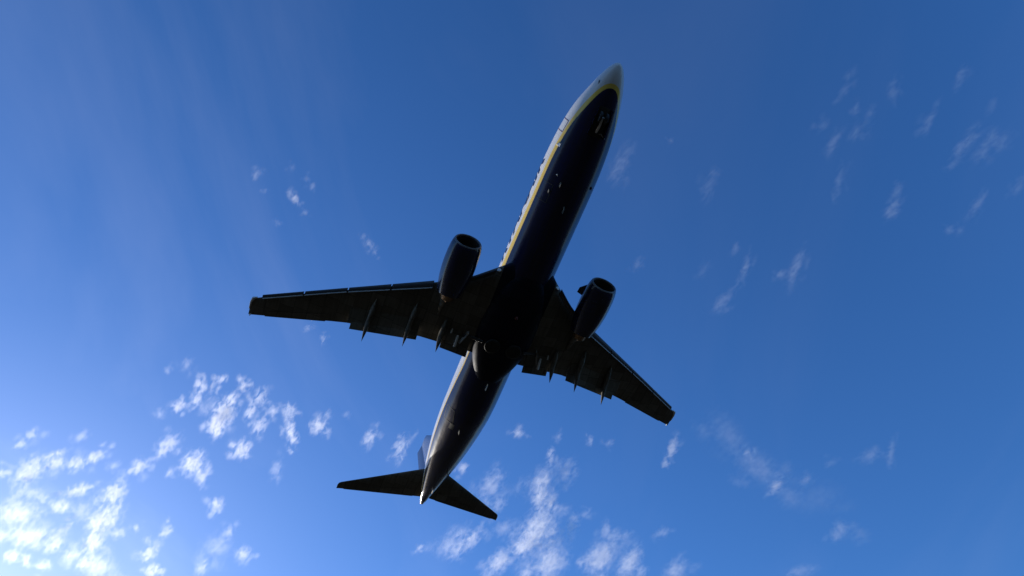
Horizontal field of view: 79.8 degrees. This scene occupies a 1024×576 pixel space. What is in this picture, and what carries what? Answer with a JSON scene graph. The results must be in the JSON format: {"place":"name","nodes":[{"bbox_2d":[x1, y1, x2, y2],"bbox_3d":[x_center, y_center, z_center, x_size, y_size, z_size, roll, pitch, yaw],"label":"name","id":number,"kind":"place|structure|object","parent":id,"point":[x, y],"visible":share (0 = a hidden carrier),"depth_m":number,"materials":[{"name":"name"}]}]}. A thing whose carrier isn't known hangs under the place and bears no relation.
{"place":"outdoors","nodes":[
{"label":"outdoors","id":0,"kind":"place"},
{"bbox_2d":[248,63,675,519],"bbox_3d":[-3.167,4.384,47.203,28.994,9.854,35.800,-14,-57,5],"label":"airliner","id":1,"kind":"object","parent":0,"point":[493,328],"visible":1,"depth_m":41.93,"materials":[{"name":"paint"}]},
{"bbox_2d":[0,0,1023,575],"label":"sky","id":2,"kind":"structure","parent":0,"point":[804,218],"materials":[{"name":"blue"}]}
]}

